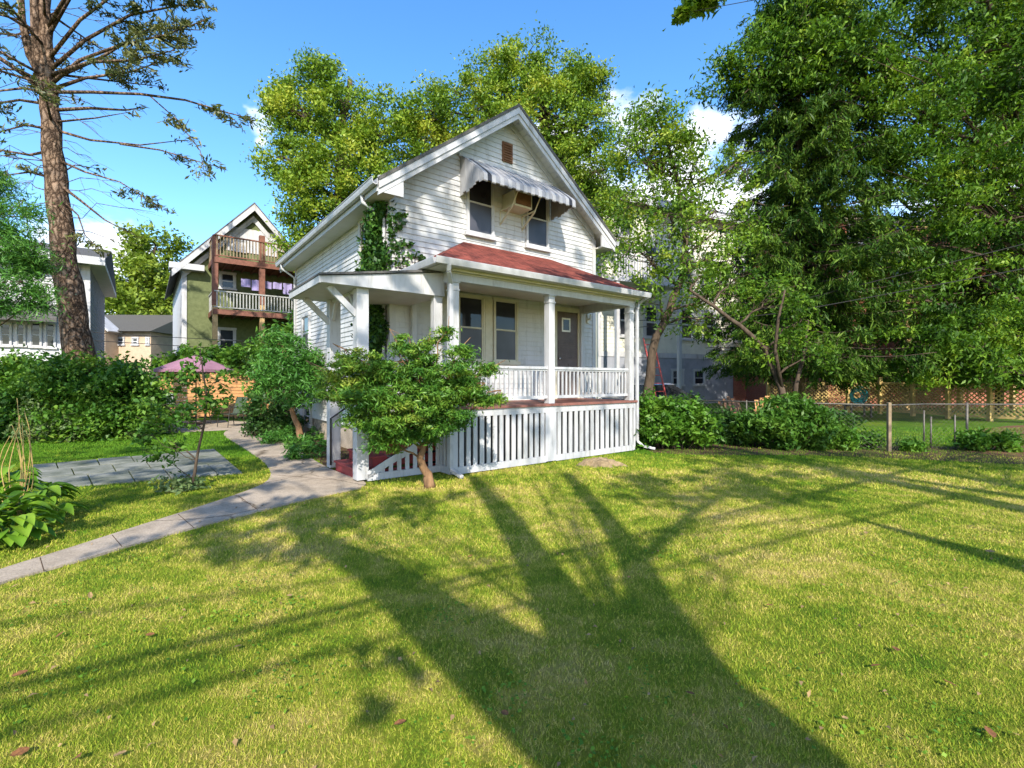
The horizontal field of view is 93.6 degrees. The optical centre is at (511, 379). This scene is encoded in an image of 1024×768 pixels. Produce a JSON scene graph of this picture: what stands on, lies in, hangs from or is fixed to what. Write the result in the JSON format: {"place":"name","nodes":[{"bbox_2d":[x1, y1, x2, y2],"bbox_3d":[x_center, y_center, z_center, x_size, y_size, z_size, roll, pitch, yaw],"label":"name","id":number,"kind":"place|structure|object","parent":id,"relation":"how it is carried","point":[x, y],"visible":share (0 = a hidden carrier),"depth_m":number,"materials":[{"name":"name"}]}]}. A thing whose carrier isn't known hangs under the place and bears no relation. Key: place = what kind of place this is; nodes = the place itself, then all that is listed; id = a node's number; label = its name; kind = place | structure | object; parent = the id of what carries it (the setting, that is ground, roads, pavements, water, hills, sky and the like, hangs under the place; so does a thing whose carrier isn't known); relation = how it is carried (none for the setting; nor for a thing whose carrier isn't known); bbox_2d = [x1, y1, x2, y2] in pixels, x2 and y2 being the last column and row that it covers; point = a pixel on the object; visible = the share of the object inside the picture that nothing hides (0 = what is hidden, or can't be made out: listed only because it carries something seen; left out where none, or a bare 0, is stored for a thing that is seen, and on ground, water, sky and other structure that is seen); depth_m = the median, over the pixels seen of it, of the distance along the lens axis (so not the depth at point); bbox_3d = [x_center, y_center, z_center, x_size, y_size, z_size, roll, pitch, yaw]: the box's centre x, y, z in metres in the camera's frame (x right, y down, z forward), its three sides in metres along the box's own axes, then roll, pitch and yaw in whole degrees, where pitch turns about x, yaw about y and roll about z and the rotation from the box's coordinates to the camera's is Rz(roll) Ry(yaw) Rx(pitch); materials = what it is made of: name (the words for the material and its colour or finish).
{"place":"outdoors","nodes":[
{"label":"outdoors","id":0,"kind":"place"},
{"bbox_2d":[0,429,365,584],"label":"garden path","id":1,"kind":"structure","parent":0,"point":[279,490],"depth_m":6.14,"materials":[{"name":"grey concrete"}]},
{"bbox_2d":[157,420,246,433],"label":"patio","id":2,"kind":"structure","parent":0,"point":[222,425],"depth_m":16.35,"materials":[{"name":"grey concrete"}]},
{"bbox_2d":[153,353,233,424],"bbox_3d":[-11.179,0.329,17.000,2.322,2.543,2.322,0,0,27],"label":"patio umbrella","id":3,"kind":"object","parent":2,"relation":"on","point":[211,366],"visible":0.57,"depth_m":16.40,"materials":[{"name":"fabric"}]},
{"bbox_2d":[217,397,247,427],"bbox_3d":[-9.530,1.083,16.396,0.585,1.005,0.745,0,0,25],"label":"patio chair","id":4,"kind":"object","parent":2,"relation":"on","point":[235,410],"visible":0.62,"depth_m":16.61,"materials":[{"name":"black metal"}]},
{"bbox_2d":[0,0,1017,314],"label":"sky","id":5,"kind":"structure","parent":0,"point":[385,41],"materials":[{"name":"blue"}]},
{"bbox_2d":[0,402,1023,767],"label":"lawn","id":6,"kind":"structure","parent":0,"point":[942,422],"depth_m":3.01,"materials":[{"name":"green plant"}]},
{"bbox_2d":[0,400,33,515],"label":"dry stalks","id":7,"kind":"object","parent":6,"relation":"on","point":[22,473],"visible":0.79,"depth_m":5.63,"materials":[{"name":"plant"}]},
{"bbox_2d":[11,670,27,676],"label":"fallen leaf","id":8,"kind":"object","parent":6,"relation":"on","point":[20,672],"visible":1,"depth_m":2.56,"materials":[{"name":"brown plant"}]},
{"bbox_2d":[10,746,29,755],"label":"fallen leaf","id":9,"kind":"object","parent":6,"relation":"on","point":[20,751],"visible":1,"depth_m":2.02,"materials":[{"name":"brown plant"}]},
{"bbox_2d":[0,464,47,498],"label":"hosta plant","id":10,"kind":"object","parent":6,"relation":"on","point":[14,475],"visible":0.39,"depth_m":6.22,"materials":[{"name":"green plant"}]},
{"bbox_2d":[0,492,64,547],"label":"hosta plant","id":11,"kind":"object","parent":6,"relation":"on","point":[21,532],"visible":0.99,"depth_m":4.73,"materials":[{"name":"green plant"}]},
{"bbox_2d":[0,131,77,327],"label":"young conifer","id":12,"kind":"object","parent":6,"relation":"on","point":[26,260],"visible":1,"depth_m":10.21,"materials":[{"name":"green plant"}]},
{"bbox_2d":[1,392,87,442],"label":"leafy shrub","id":13,"kind":"object","parent":6,"relation":"on","point":[38,428],"visible":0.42,"depth_m":12.16,"materials":[{"name":"green plant"}]},
{"bbox_2d":[0,479,89,523],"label":"hosta plant","id":14,"kind":"object","parent":6,"relation":"on","point":[64,489],"visible":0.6,"depth_m":5.37,"materials":[{"name":"green plant"}]},
{"bbox_2d":[0,243,116,366],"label":"grey house","id":15,"kind":"structure","parent":6,"relation":"on","point":[96,270],"depth_m":18.45,"materials":[{"name":"white wood"}]},
{"bbox_2d":[0,322,12,346],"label":"window","id":16,"kind":"structure","parent":15,"relation":"in","point":[5,332],"depth_m":17.58,"materials":[{"name":"white glass"}]},
{"bbox_2d":[14,322,26,346],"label":"window","id":17,"kind":"structure","parent":15,"relation":"in","point":[20,330],"depth_m":17.81,"materials":[{"name":"white glass"}]},
{"bbox_2d":[28,321,42,347],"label":"window","id":18,"kind":"structure","parent":15,"relation":"in","point":[35,329],"depth_m":18.05,"materials":[{"name":"white glass"}]},
{"bbox_2d":[43,322,56,348],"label":"window","id":19,"kind":"structure","parent":15,"relation":"in","point":[50,327],"depth_m":18.29,"materials":[{"name":"white glass"}]},
{"bbox_2d":[93,340,220,348],"bbox_3d":[-15.938,-1.487,19.613,9.981,0.347,0.869,0,0,-24],"label":"utility cable","id":20,"kind":"object","parent":15,"relation":"attached to","point":[143,343],"visible":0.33,"depth_m":19.68,"materials":[{"name":"black rubber"}]},
{"bbox_2d":[93,332,254,341],"bbox_3d":[-15.906,-2.030,19.541,9.982,0.609,1.027,0,0,-24],"label":"utility cable","id":21,"kind":"object","parent":15,"relation":"attached to","point":[170,337],"visible":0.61,"depth_m":20.02,"materials":[{"name":"black rubber"}]},
{"bbox_2d":[0,343,185,443],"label":"vine hedge","id":22,"kind":"object","parent":6,"relation":"on","point":[110,411],"visible":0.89,"depth_m":12.66,"materials":[{"name":"green plant"}]},
{"bbox_2d":[0,0,256,393],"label":"pine tree","id":23,"kind":"object","parent":6,"relation":"on","point":[40,51],"visible":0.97,"depth_m":13.76,"materials":[{"name":"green plant"}]},
{"bbox_2d":[33,449,241,486],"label":"flagstone patio","id":24,"kind":"structure","parent":6,"relation":"on","point":[212,462],"depth_m":8.45,"materials":[{"name":"grey stone"}]},
{"bbox_2d":[105,315,172,390],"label":"beige house","id":25,"kind":"structure","parent":6,"relation":"on","point":[147,326],"depth_m":34.05,"materials":[{"name":"paint"}]},
{"bbox_2d":[118,337,125,345],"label":"window","id":26,"kind":"structure","parent":25,"relation":"in","point":[120,339],"depth_m":33.90,"materials":[{"name":"white glass"}]},
{"bbox_2d":[130,337,139,345],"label":"window","id":27,"kind":"structure","parent":25,"relation":"in","point":[134,340],"depth_m":33.93,"materials":[{"name":"white glass"}]},
{"bbox_2d":[144,337,150,345],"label":"window","id":28,"kind":"structure","parent":25,"relation":"in","point":[147,339],"depth_m":33.97,"materials":[{"name":"white glass"}]},
{"bbox_2d":[85,219,198,314],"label":"broadleaf tree","id":29,"kind":"object","parent":6,"relation":"on","point":[142,290],"visible":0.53,"depth_m":42.37,"materials":[{"name":"green plant"}]},
{"bbox_2d":[150,417,180,433],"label":"leafy shrub","id":30,"kind":"object","parent":6,"relation":"on","point":[174,430],"visible":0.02,"depth_m":14.50,"materials":[{"name":"green plant"}]},
{"bbox_2d":[147,471,214,494],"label":"plant","id":31,"kind":"object","parent":6,"relation":"on","point":[188,485],"visible":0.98,"depth_m":6.89,"materials":[{"name":"green plant"}]},
{"bbox_2d":[126,341,243,485],"bbox_3d":[-4.735,0.505,6.980,1.566,2.194,0.728,0,0,0],"label":"sapling","id":32,"kind":"object","parent":6,"relation":"on","point":[207,401],"visible":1,"depth_m":7.00,"materials":[{"name":"green plant"}]},
{"bbox_2d":[141,336,278,417],"bbox_3d":[-12.312,-0.147,20.220,6.264,3.510,2.421,0,0,0],"label":"climbing vine","id":33,"kind":"object","parent":6,"relation":"on","point":[234,356],"visible":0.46,"depth_m":19.85,"materials":[{"name":"plant"}]},
{"bbox_2d":[158,371,275,417],"bbox_3d":[-12.299,0.610,20.040,4.870,1.980,0.120,0,0,0],"label":"slat fence","id":34,"kind":"object","parent":6,"relation":"on","point":[235,386],"visible":0.21,"depth_m":19.98,"materials":[{"name":"orange wood"}]},
{"bbox_2d":[164,202,294,403],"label":"apartment house","id":35,"kind":"structure","parent":6,"relation":"on","point":[213,298],"depth_m":25.71,"materials":[{"name":"green paint"}]},
{"bbox_2d":[218,271,236,290],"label":"window","id":36,"kind":"structure","parent":35,"relation":"in","point":[227,280],"depth_m":26.18,"materials":[{"name":"white glass"}]},
{"bbox_2d":[218,327,236,348],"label":"window","id":37,"kind":"structure","parent":35,"relation":"in","point":[224,333],"depth_m":26.15,"materials":[{"name":"white glass"}]},
{"bbox_2d":[235,239,245,252],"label":"window","id":38,"kind":"structure","parent":35,"relation":"in","point":[238,239],"depth_m":26.61,"materials":[{"name":"white glass"}]},
{"bbox_2d":[241,278,292,294],"bbox_3d":[-12.629,-4.972,25.927,3.600,0.608,0.092,0,0,-37],"label":"clothes line","id":39,"kind":"object","parent":35,"relation":"hanging from","point":[245,282],"visible":0.58,"depth_m":25.59,"materials":[{"name":"purple fabric"}]},
{"bbox_2d":[243,308,292,415],"bbox_3d":[-8.572,-0.634,18.484,3.955,4.476,2.475,0,0,37],"label":"leafy shrub","id":40,"kind":"object","parent":6,"relation":"on","point":[287,326],"visible":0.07,"depth_m":18.50,"materials":[{"name":"green plant"}]},
{"bbox_2d":[287,433,350,465],"bbox_3d":[-5.253,1.592,12.154,1.142,0.001,7.867,0,0,-37],"label":"planting bed","id":41,"kind":"object","parent":6,"relation":"on","point":[344,451],"visible":0.1,"depth_m":10.13,"materials":[{"name":"soil"}]},
{"bbox_2d":[251,429,285,444],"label":"fern","id":42,"kind":"object","parent":41,"relation":"on","point":[269,437],"visible":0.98,"depth_m":11.93,"materials":[{"name":"green plant"}]},
{"bbox_2d":[235,389,309,436],"bbox_3d":[-6.657,0.921,13.515,2.320,1.428,1.875,0,0,0],"label":"leafy shrub","id":43,"kind":"object","parent":41,"relation":"on","point":[276,417],"visible":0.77,"depth_m":13.13,"materials":[{"name":"green plant"}]},
{"bbox_2d":[239,322,326,438],"bbox_3d":[-5.590,0.070,12.238,2.458,3.131,2.116,0,0,0],"label":"tree","id":44,"kind":"object","parent":41,"relation":"on","point":[298,376],"visible":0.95,"depth_m":11.90,"materials":[{"name":"green plant"}]},
{"bbox_2d":[269,424,296,441],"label":"fern","id":45,"kind":"object","parent":41,"relation":"on","point":[286,429],"visible":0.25,"depth_m":12.53,"materials":[{"name":"green plant"}]},
{"bbox_2d":[277,433,312,449],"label":"fern","id":46,"kind":"object","parent":41,"relation":"on","point":[294,440],"visible":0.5,"depth_m":11.06,"materials":[{"name":"green plant"}]},
{"bbox_2d":[282,441,326,459],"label":"fern","id":47,"kind":"object","parent":41,"relation":"on","point":[292,453],"visible":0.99,"depth_m":9.58,"materials":[{"name":"green plant"}]},
{"bbox_2d":[288,436,326,452],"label":"fern","id":48,"kind":"object","parent":41,"relation":"on","point":[314,442],"visible":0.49,"depth_m":10.69,"materials":[{"name":"green plant"}]},
{"bbox_2d":[305,425,324,440],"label":"fern","id":49,"kind":"object","parent":41,"relation":"on","point":[313,431],"visible":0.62,"depth_m":12.65,"materials":[{"name":"green plant"}]},
{"bbox_2d":[239,41,472,272],"bbox_3d":[-7.455,-7.763,24.792,12.011,18.770,6.485,0,0,-11],"label":"broadleaf tree","id":50,"kind":"object","parent":6,"relation":"on","point":[354,146],"visible":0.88,"depth_m":23.80,"materials":[{"name":"green plant"}]},
{"bbox_2d":[306,316,512,488],"bbox_3d":[-1.465,0.350,6.922,2.959,2.558,1.715,0,0,0],"label":"yew shrub","id":51,"kind":"object","parent":6,"relation":"on","point":[433,394],"visible":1,"depth_m":6.71,"materials":[{"name":"green plant"}]},
{"bbox_2d":[275,103,654,480],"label":"cottage","id":52,"kind":"structure","parent":6,"relation":"on","point":[507,231],"depth_m":9.96,"materials":[{"name":"white wood"}]},
{"bbox_2d":[301,312,310,350],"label":"window","id":53,"kind":"structure","parent":52,"relation":"in","point":[305,318],"depth_m":13.69,"materials":[{"name":"white glass"}]},
{"bbox_2d":[302,404,312,427],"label":"window","id":54,"kind":"structure","parent":52,"relation":"in","point":[305,411],"depth_m":13.40,"materials":[{"name":"grey glass"}]},
{"bbox_2d":[358,216,365,267],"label":"window","id":55,"kind":"structure","parent":52,"relation":"in","point":[362,224],"depth_m":10.22,"materials":[{"name":"white glass"}]},
{"bbox_2d":[350,200,425,451],"bbox_3d":[-2.601,-0.984,9.416,1.844,5.175,1.036,0,0,21],"label":"climbing ivy","id":56,"kind":"object","parent":52,"relation":"attached to","point":[373,252],"visible":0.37,"depth_m":9.10,"materials":[{"name":"green plant"}]},
{"bbox_2d":[459,293,486,363],"bbox_3d":[-0.857,-1.067,10.129,0.750,1.465,0.100,0,0,-37],"label":"window","id":57,"kind":"structure","parent":52,"relation":"in","point":[471,307],"depth_m":10.17,"materials":[{"name":"white glass"}]},
{"bbox_2d":[464,180,496,241],"bbox_3d":[-0.666,-3.728,10.275,0.770,1.385,0.100,0,0,-37],"label":"window","id":58,"kind":"structure","parent":52,"relation":"in","point":[480,200],"depth_m":10.29,"materials":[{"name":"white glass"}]},
{"bbox_2d":[491,297,520,364],"bbox_3d":[-0.133,-1.067,10.681,0.750,1.465,0.100,0,0,-37],"label":"window","id":59,"kind":"structure","parent":52,"relation":"in","point":[505,311],"depth_m":10.68,"materials":[{"name":"white glass"}]},
{"bbox_2d":[524,193,550,252],"bbox_3d":[0.602,-3.728,11.242,0.760,1.385,0.100,0,0,-37],"label":"window","id":60,"kind":"structure","parent":52,"relation":"in","point":[537,229],"depth_m":11.27,"materials":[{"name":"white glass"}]},
{"bbox_2d":[555,306,579,398],"bbox_3d":[1.370,-0.655,11.834,0.980,2.250,0.090,0,0,-37],"label":"door","id":61,"kind":"structure","parent":52,"relation":"in","point":[566,324],"depth_m":11.82,"materials":[{"name":"grey wood"}]},
{"bbox_2d":[0,464,1020,767],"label":"clover","id":62,"kind":"object","parent":6,"relation":"on","point":[526,672],"visible":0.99,"depth_m":2.61,"materials":[{"name":"green plant"}]},
{"bbox_2d":[13,457,1023,767],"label":"leaf litter","id":63,"kind":"object","parent":6,"relation":"on","point":[479,651],"visible":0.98,"depth_m":2.71,"materials":[{"name":"brown plant"}]},
{"bbox_2d":[416,9,646,278],"bbox_3d":[1.031,-9.015,26.444,13.502,21.242,7.103,0,0,0],"label":"broadleaf tree","id":64,"kind":"object","parent":6,"relation":"on","point":[567,88],"visible":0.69,"depth_m":25.75,"materials":[{"name":"green plant"}]},
{"bbox_2d":[576,457,626,467],"bbox_3d":[1.669,1.546,9.012,0.971,0.150,0.680,0,0,0],"label":"rock","id":65,"kind":"object","parent":6,"relation":"on","point":[601,462],"visible":0.95,"depth_m":8.92,"materials":[{"name":"beige stone"}]},
{"bbox_2d":[599,383,695,401],"bbox_3d":[5.788,0.865,20.493,4.332,1.470,1.830,0,0,-28],"label":"parked car","id":66,"kind":"object","parent":6,"relation":"on","point":[672,389],"visible":0.16,"depth_m":20.05,"materials":[{"name":"paint"}]},
{"bbox_2d":[642,338,667,401],"bbox_3d":[5.795,-0.073,19.250,0.429,3.379,1.667,0,0,-10],"label":"ladder","id":67,"kind":"object","parent":6,"relation":"on","point":[660,375],"visible":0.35,"depth_m":19.36,"materials":[{"name":"red metal"}]},
{"bbox_2d":[583,187,775,403],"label":"apartment block","id":68,"kind":"structure","parent":6,"relation":"on","point":[681,361],"depth_m":31.11,"materials":[{"name":"white"}]},
{"bbox_2d":[616,239,633,275],"bbox_3d":[7.053,-7.580,29.824,1.421,2.201,0.138,0,0,-26],"label":"window","id":69,"kind":"structure","parent":68,"relation":"in","point":[616,239],"depth_m":29.90,"materials":[{"name":"white glass"}]},
{"bbox_2d":[616,211,633,238],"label":"window","id":70,"kind":"structure","parent":68,"relation":"in","point":[628,233],"depth_m":29.87,"materials":[{"name":"white glass"}]},
{"bbox_2d":[620,308,634,337],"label":"window","id":71,"kind":"structure","parent":68,"relation":"in","point":[622,316],"depth_m":29.73,"materials":[{"name":"white glass"}]},
{"bbox_2d":[642,304,660,338],"bbox_3d":[8.918,-3.716,30.727,1.421,2.201,0.138,0,0,-26],"label":"window","id":72,"kind":"structure","parent":68,"relation":"in","point":[647,331],"depth_m":30.67,"materials":[{"name":"grey glass"}]},
{"bbox_2d":[644,243,659,279],"bbox_3d":[8.918,-7.580,30.727,1.421,2.201,0.138,0,0,-26],"label":"window","id":73,"kind":"structure","parent":68,"relation":"in","point":[656,248],"depth_m":30.80,"materials":[{"name":"white glass"}]},
{"bbox_2d":[671,369,684,385],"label":"window","id":74,"kind":"structure","parent":68,"relation":"in","point":[673,380],"depth_m":31.62,"materials":[{"name":"white glass"}]},
{"bbox_2d":[682,308,694,340],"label":"window","id":75,"kind":"structure","parent":68,"relation":"in","point":[685,338],"depth_m":32.05,"materials":[{"name":"grey glass"}]},
{"bbox_2d":[692,369,706,385],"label":"window","id":76,"kind":"structure","parent":68,"relation":"in","point":[700,381],"depth_m":32.53,"materials":[{"name":"white glass"}]},
{"bbox_2d":[701,309,716,341],"bbox_3d":[13.514,-3.716,32.944,1.421,2.201,0.138,0,0,-26],"label":"window","id":77,"kind":"structure","parent":68,"relation":"in","point":[702,310],"depth_m":32.94,"materials":[{"name":"grey glass"}]},
{"bbox_2d":[591,81,771,398],"bbox_3d":[5.668,-4.062,15.809,6.165,11.343,4.741,0,0,0],"label":"leaning tree","id":78,"kind":"object","parent":6,"relation":"on","point":[681,139],"visible":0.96,"depth_m":15.49,"materials":[{"name":"green plant"}]},
{"bbox_2d":[667,390,707,406],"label":"weedy plant","id":79,"kind":"object","parent":6,"relation":"on","point":[684,395],"visible":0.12,"depth_m":13.39,"materials":[{"name":"green plant"}]},
{"bbox_2d":[662,0,753,31],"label":"maple tree","id":80,"kind":"object","parent":6,"relation":"on","point":[685,11],"visible":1,"depth_m":5.98,"materials":[{"name":"green plant"}]},
{"bbox_2d":[718,396,756,413],"bbox_3d":[7.276,1.086,15.578,0.860,1.080,0.918,0,0,-10],"label":"wooden chair","id":81,"kind":"object","parent":6,"relation":"on","point":[737,404],"visible":0.2,"depth_m":15.91,"materials":[{"name":"grey wood"}]},
{"bbox_2d":[659,249,858,396],"bbox_3d":[6.764,-1.056,13.663,4.953,5.343,2.265,0,0,16],"label":"leaning tree","id":82,"kind":"object","parent":6,"relation":"on","point":[777,372],"visible":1,"depth_m":13.37,"materials":[{"name":"green plant"}]},
{"bbox_2d":[691,0,947,398],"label":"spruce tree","id":83,"kind":"object","parent":6,"relation":"on","point":[789,210],"visible":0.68,"depth_m":17.95,"materials":[{"name":"green plant"}]},
{"bbox_2d":[646,440,1023,463],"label":"garden bed","id":84,"kind":"object","parent":6,"relation":"on","point":[819,453],"visible":0.55,"depth_m":10.54,"materials":[{"name":"soil"}]},
{"bbox_2d":[633,386,726,450],"bbox_3d":[3.822,0.896,11.189,2.377,1.502,1.713,0,0,0],"label":"leafy shrub","id":85,"kind":"object","parent":84,"relation":"on","point":[663,421],"visible":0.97,"depth_m":10.87,"materials":[{"name":"green plant"}]},
{"bbox_2d":[709,403,767,444],"bbox_3d":[5.563,1.104,12.045,1.612,1.062,1.306,0,0,0],"label":"leafy shrub","id":86,"kind":"object","parent":84,"relation":"on","point":[729,438],"visible":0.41,"depth_m":11.88,"materials":[{"name":"green plant"}]},
{"bbox_2d":[723,391,866,451],"bbox_3d":[6.834,0.959,11.277,3.467,1.404,2.222,0,0,0],"label":"leafy shrub","id":87,"kind":"object","parent":84,"relation":"on","point":[788,421],"visible":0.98,"depth_m":10.94,"materials":[{"name":"green plant"}]},
{"bbox_2d":[827,427,866,450],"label":"weedy plant","id":88,"kind":"object","parent":84,"relation":"on","point":[852,444],"visible":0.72,"depth_m":10.81,"materials":[{"name":"green plant"}]},
{"bbox_2d":[857,428,885,449],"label":"weedy plant","id":89,"kind":"object","parent":84,"relation":"on","point":[870,435],"visible":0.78,"depth_m":10.97,"materials":[{"name":"green plant"}]},
{"bbox_2d":[893,436,931,451],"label":"weedy plant","id":90,"kind":"object","parent":84,"relation":"on","point":[909,444],"visible":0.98,"depth_m":10.68,"materials":[{"name":"green plant"}]},
{"bbox_2d":[951,426,996,451],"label":"weedy plant","id":91,"kind":"object","parent":84,"relation":"on","point":[974,440],"visible":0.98,"depth_m":10.71,"materials":[{"name":"green plant"}]},
{"bbox_2d":[985,427,1023,452],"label":"weedy plant","id":92,"kind":"object","parent":84,"relation":"on","point":[1008,441],"visible":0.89,"depth_m":10.57,"materials":[{"name":"green plant"}]},
{"bbox_2d":[674,0,1023,398],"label":"maple tree","id":93,"kind":"object","parent":6,"relation":"on","point":[979,355],"visible":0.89,"depth_m":17.29,"materials":[{"name":"green plant"}]},
{"bbox_2d":[690,400,1023,451],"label":"wire fence","id":94,"kind":"object","parent":6,"relation":"on","point":[888,422],"visible":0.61,"depth_m":11.04,"materials":[{"name":"metal"}]},
{"bbox_2d":[843,405,873,416],"bbox_3d":[14.976,1.340,20.800,1.000,0.520,0.500,0,0,0],"label":"bench","id":95,"kind":"object","parent":6,"relation":"on","point":[864,409],"visible":0.71,"depth_m":20.57,"materials":[{"name":"metal"}]},
{"bbox_2d":[744,216,1023,410],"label":"brick building","id":96,"kind":"structure","parent":6,"relation":"on","point":[756,392],"depth_m":27.48,"materials":[{"name":"red brick"}]},
{"bbox_2d":[766,377,1023,420],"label":"lattice fence","id":97,"kind":"object","parent":6,"relation":"on","point":[990,397],"visible":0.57,"depth_m":20.55,"materials":[{"name":"brown wood"}]},
{"bbox_2d":[849,386,868,403],"bbox_3d":[14.976,0.660,20.799,0.799,0.802,0.211,0,0,0],"label":"garden hose","id":98,"kind":"object","parent":97,"relation":"hanging from","point":[853,398],"visible":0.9,"depth_m":20.77,"materials":[{"name":"teal rubber"}]},
{"bbox_2d":[862,0,1023,413],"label":"spruce tree","id":99,"kind":"object","parent":6,"relation":"on","point":[973,296],"visible":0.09,"depth_m":22.76,"materials":[{"name":"green plant"}]},
{"bbox_2d":[984,726,996,737],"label":"fallen leaf","id":100,"kind":"object","parent":6,"relation":"on","point":[991,732],"visible":1,"depth_m":2.13,"materials":[{"name":"brown plant"}]},
{"bbox_2d":[958,425,1023,458],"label":"mulch bed","id":101,"kind":"object","parent":6,"relation":"on","point":[1004,453],"visible":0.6,"depth_m":10.66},
{"bbox_2d":[634,244,1022,320],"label":"utility cable","id":102,"kind":"object","parent":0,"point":[876,280],"visible":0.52,"depth_m":16.95,"materials":[{"name":"black rubber"}]},
{"bbox_2d":[634,268,1023,327],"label":"utility cable","id":103,"kind":"object","parent":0,"point":[862,298],"visible":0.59,"depth_m":15.64,"materials":[{"name":"black rubber"}]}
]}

